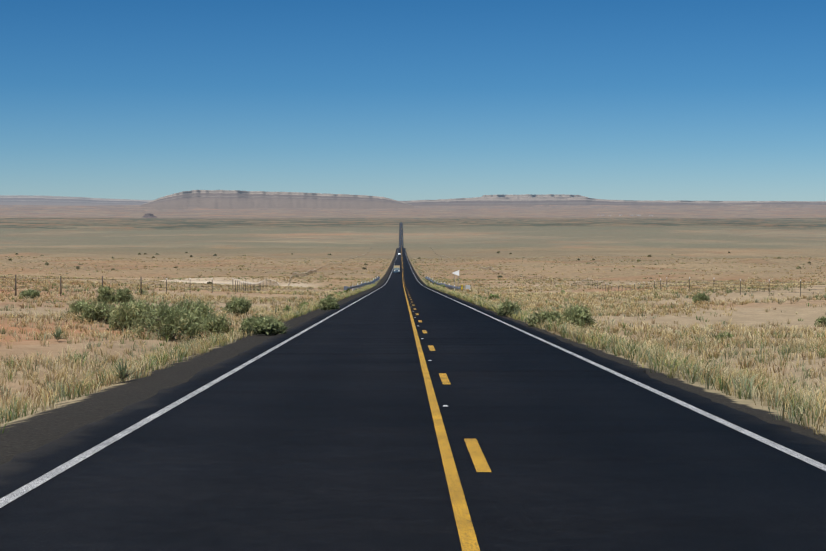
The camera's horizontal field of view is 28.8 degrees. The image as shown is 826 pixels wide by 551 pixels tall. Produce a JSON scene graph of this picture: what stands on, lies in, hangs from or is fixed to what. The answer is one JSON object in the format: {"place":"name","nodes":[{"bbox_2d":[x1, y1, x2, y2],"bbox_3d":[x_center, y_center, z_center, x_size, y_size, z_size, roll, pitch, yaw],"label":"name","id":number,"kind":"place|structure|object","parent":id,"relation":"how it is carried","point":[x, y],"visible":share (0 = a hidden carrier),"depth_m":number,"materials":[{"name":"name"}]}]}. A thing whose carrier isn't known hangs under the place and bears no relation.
{"place":"outdoors","nodes":[
{"label":"outdoors","id":0,"kind":"place"},
{"bbox_2d":[0,195,149,205],"bbox_3d":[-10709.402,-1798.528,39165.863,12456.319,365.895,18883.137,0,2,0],"label":"ridge","id":1,"kind":"structure","parent":0,"point":[36,200],"depth_m":38594.37,"materials":[{"name":"stone"}]},
{"bbox_2d":[140,190,413,210],"bbox_3d":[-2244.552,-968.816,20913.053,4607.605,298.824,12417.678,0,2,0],"label":"mesa","id":2,"kind":"structure","parent":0,"point":[224,199],"depth_m":20337.01,"materials":[{"name":"stone"}]},
{"bbox_2d":[0,222,825,550],"bbox_3d":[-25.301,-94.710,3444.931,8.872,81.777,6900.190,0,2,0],"label":"road asphalt","id":3,"kind":"structure","parent":0,"point":[322,436],"depth_m":16.13,"materials":[{"name":"black asphalt"}]},
{"bbox_2d":[0,257,396,507],"bbox_3d":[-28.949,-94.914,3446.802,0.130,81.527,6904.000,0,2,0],"label":"road edge line","id":4,"kind":"object","parent":3,"relation":"on","point":[19,492],"visible":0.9,"depth_m":18.29,"materials":[{"name":"white paint"}]},
{"bbox_2d":[394,265,400,273],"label":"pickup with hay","id":5,"kind":"object","parent":3,"relation":"on","point":[397,269],"visible":1,"depth_m":519.14,"materials":[{"name":"grey paint"}]},
{"bbox_2d":[401,249,479,550],"bbox_3d":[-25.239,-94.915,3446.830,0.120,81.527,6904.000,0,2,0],"label":"solid center line","id":6,"kind":"object","parent":3,"relation":"on","point":[467,535],"visible":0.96,"depth_m":15.17,"materials":[{"name":"yellow paint"}]},
{"bbox_2d":[405,287,490,471],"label":"road centre dashes","id":7,"kind":"object","parent":3,"relation":"on","point":[480,463],"visible":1,"depth_m":16.91,"materials":[{"name":"yellow paint"}]},
{"bbox_2d":[402,238,825,470],"bbox_3d":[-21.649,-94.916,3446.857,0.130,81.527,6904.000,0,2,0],"label":"road edge line","id":8,"kind":"object","parent":3,"relation":"on","point":[775,445],"visible":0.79,"depth_m":21.94,"materials":[{"name":"white paint"}]},
{"bbox_2d":[0,204,825,464],"bbox_3d":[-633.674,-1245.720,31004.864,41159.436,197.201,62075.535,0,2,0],"label":"terrain","id":9,"kind":"structure","parent":0,"point":[66,233],"depth_m":1125.32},
{"bbox_2d":[18,287,40,298],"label":"greasewood bush","id":10,"kind":"object","parent":9,"relation":"on","point":[31,293],"visible":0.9,"depth_m":118.03,"materials":[{"name":"green plant"}]},
{"bbox_2d":[47,325,65,341],"bbox_3d":[-12.003,1.952,54.397,0.879,0.570,0.898,1,2,23],"label":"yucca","id":11,"kind":"object","parent":9,"relation":"on","point":[57,336],"visible":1,"depth_m":54.38,"materials":[{"name":"green plant"}]},
{"bbox_2d":[0,275,141,295],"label":"fence","id":12,"kind":"object","parent":9,"relation":"on","point":[16,286],"visible":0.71,"depth_m":124.11,"materials":[{"name":"brown wood"}]},
{"bbox_2d":[65,295,94,314],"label":"greasewood bush","id":13,"kind":"object","parent":9,"relation":"on","point":[75,307],"visible":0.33,"depth_m":84.14,"materials":[{"name":"green plant"}]},
{"bbox_2d":[74,295,118,323],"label":"greasewood bush","id":14,"kind":"object","parent":9,"relation":"on","point":[99,310],"visible":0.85,"depth_m":74.36,"materials":[{"name":"green plant"}]},
{"bbox_2d":[96,286,117,303],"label":"greasewood bush","id":15,"kind":"object","parent":9,"relation":"on","point":[106,293],"visible":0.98,"depth_m":112.88,"materials":[{"name":"green plant"}]},
{"bbox_2d":[107,359,135,382],"bbox_3d":[-5.395,1.757,29.989,0.692,0.491,0.747,0,2,0],"label":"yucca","id":16,"kind":"object","parent":9,"relation":"on","point":[123,374],"visible":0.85,"depth_m":29.98,"materials":[{"name":"green plant"}]},
{"bbox_2d":[114,285,134,305],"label":"greasewood bush","id":17,"kind":"object","parent":9,"relation":"on","point":[121,294],"visible":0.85,"depth_m":114.42,"materials":[{"name":"green plant"}]},
{"bbox_2d":[105,296,153,331],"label":"greasewood bush","id":18,"kind":"object","parent":9,"relation":"on","point":[124,314],"visible":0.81,"depth_m":66.36,"materials":[{"name":"green plant"}]},
{"bbox_2d":[143,213,156,217],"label":"distant butte","id":19,"kind":"object","parent":9,"relation":"on","point":[148,215],"visible":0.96,"depth_m":11733.45,"materials":[{"name":"grey"}]},
{"bbox_2d":[126,287,208,339],"bbox_3d":[-8.929,1.416,58.912,3.246,2.178,3.190,0,2,0],"label":"greasewood bush","id":20,"kind":"object","parent":9,"relation":"on","point":[168,320],"visible":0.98,"depth_m":58.44,"materials":[{"name":"green plant"}]},
{"bbox_2d":[172,294,221,322],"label":"greasewood bush","id":21,"kind":"object","parent":9,"relation":"on","point":[202,309],"visible":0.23,"depth_m":67.91,"materials":[{"name":"green plant"}]},
{"bbox_2d":[194,312,232,337],"bbox_3d":[-8.093,1.903,64.606,1.804,1.251,1.604,0,2,0],"label":"greasewood bush","id":22,"kind":"object","parent":9,"relation":"on","point":[214,325],"visible":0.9,"depth_m":64.24,"materials":[{"name":"green plant"}]},
{"bbox_2d":[142,269,316,293],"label":"fence","id":23,"kind":"object","parent":9,"relation":"on","point":[259,284],"visible":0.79,"depth_m":191.01,"materials":[{"name":"brown wood"}]},
{"bbox_2d":[222,294,251,316],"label":"greasewood bush","id":24,"kind":"object","parent":9,"relation":"on","point":[240,305],"visible":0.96,"depth_m":89.43,"materials":[{"name":"green plant"}]},
{"bbox_2d":[239,313,267,333],"bbox_3d":[-5.273,1.597,54.009,1.187,0.811,1.090,0,2,0],"label":"greasewood bush","id":25,"kind":"object","parent":9,"relation":"on","point":[246,323],"visible":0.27,"depth_m":53.76,"materials":[{"name":"green plant"}]},
{"bbox_2d":[248,313,287,335],"bbox_3d":[-4.588,1.556,51.691,1.393,0.818,1.224,1,3,29],"label":"greasewood bush","id":26,"kind":"object","parent":9,"relation":"on","point":[270,325],"visible":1,"depth_m":51.46,"materials":[{"name":"green plant"}]},
{"bbox_2d":[317,295,339,309],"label":"greasewood bush","id":27,"kind":"object","parent":9,"relation":"on","point":[329,303],"visible":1,"depth_m":89.65,"materials":[{"name":"green plant"}]},
{"bbox_2d":[344,276,379,289],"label":"guardrail","id":28,"kind":"object","parent":9,"relation":"on","point":[361,285],"visible":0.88,"depth_m":276.79,"materials":[{"name":"grey metal"}]},
{"bbox_2d":[9,251,810,283],"bbox_3d":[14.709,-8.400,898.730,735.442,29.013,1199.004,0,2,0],"label":"shrubs","id":29,"kind":"object","parent":9,"relation":"on","point":[364,268],"visible":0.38,"depth_m":908.01,"materials":[{"name":"green plant"}]},
{"bbox_2d":[0,318,825,428],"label":"grass","id":30,"kind":"structure","parent":9,"relation":"on","point":[742,379],"depth_m":37.74,"materials":[{"name":"beige plant"}]},
{"bbox_2d":[0,273,825,298],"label":"grass","id":31,"kind":"structure","parent":9,"relation":"on","point":[496,290],"depth_m":257.58,"materials":[{"name":"beige plant"}]},
{"bbox_2d":[0,255,825,280],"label":"grass","id":32,"kind":"structure","parent":9,"relation":"on","point":[426,259],"depth_m":695.55,"materials":[{"name":"beige plant"}]},
{"bbox_2d":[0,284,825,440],"bbox_3d":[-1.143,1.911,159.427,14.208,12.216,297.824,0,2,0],"label":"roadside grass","id":33,"kind":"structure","parent":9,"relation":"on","point":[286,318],"depth_m":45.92,"materials":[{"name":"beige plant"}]},
{"bbox_2d":[425,276,469,289],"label":"guardrail","id":34,"kind":"object","parent":9,"relation":"on","point":[461,287],"visible":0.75,"depth_m":249.80,"materials":[{"name":"grey metal"}]},
{"bbox_2d":[497,299,521,315],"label":"greasewood bush","id":35,"kind":"object","parent":9,"relation":"on","point":[507,307],"visible":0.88,"depth_m":75.15,"materials":[{"name":"green plant"}]},
{"bbox_2d":[527,308,562,326],"bbox_3d":[4.999,1.563,60.523,1.178,0.852,1.429,-2,3,-43],"label":"greasewood bush","id":36,"kind":"object","parent":9,"relation":"on","point":[544,316],"visible":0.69,"depth_m":60.34,"materials":[{"name":"green plant"}]},
{"bbox_2d":[283,282,825,340],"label":"verge shrubs","id":37,"kind":"object","parent":9,"relation":"on","point":[819,322],"visible":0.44,"depth_m":102.24,"materials":[{"name":"green plant"}]},
{"bbox_2d":[559,301,597,328],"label":"greasewood bush","id":38,"kind":"object","parent":9,"relation":"on","point":[578,315],"visible":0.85,"depth_m":73.22,"materials":[{"name":"green plant"}]},
{"bbox_2d":[487,266,825,296],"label":"fence","id":39,"kind":"object","parent":9,"relation":"on","point":[689,282],"visible":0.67,"depth_m":139.22,"materials":[{"name":"brown wood"}]},
{"bbox_2d":[692,291,710,302],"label":"greasewood bush","id":40,"kind":"object","parent":9,"relation":"on","point":[699,297],"visible":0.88,"depth_m":115.10,"materials":[{"name":"green plant"}]},
{"bbox_2d":[0,279,825,340],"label":"grass","id":41,"kind":"structure","parent":0,"point":[535,303],"depth_m":108.24,"materials":[{"name":"beige plant"}]},
{"bbox_2d":[0,0,825,200],"label":"sky","id":42,"kind":"structure","parent":0,"point":[399,100],"materials":[{"name":"blue"}]},
{"bbox_2d":[482,194,587,197],"bbox_3d":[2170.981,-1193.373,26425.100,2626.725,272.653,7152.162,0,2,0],"label":"mesa","id":43,"kind":"structure","parent":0,"point":[551,195],"depth_m":25738.21,"materials":[{"name":"stone"}]},
{"bbox_2d":[401,197,825,207],"bbox_3d":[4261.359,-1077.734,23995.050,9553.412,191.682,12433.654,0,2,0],"label":"mesa","id":44,"kind":"structure","parent":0,"point":[512,201],"depth_m":23621.29,"materials":[{"name":"stone"}]}
]}

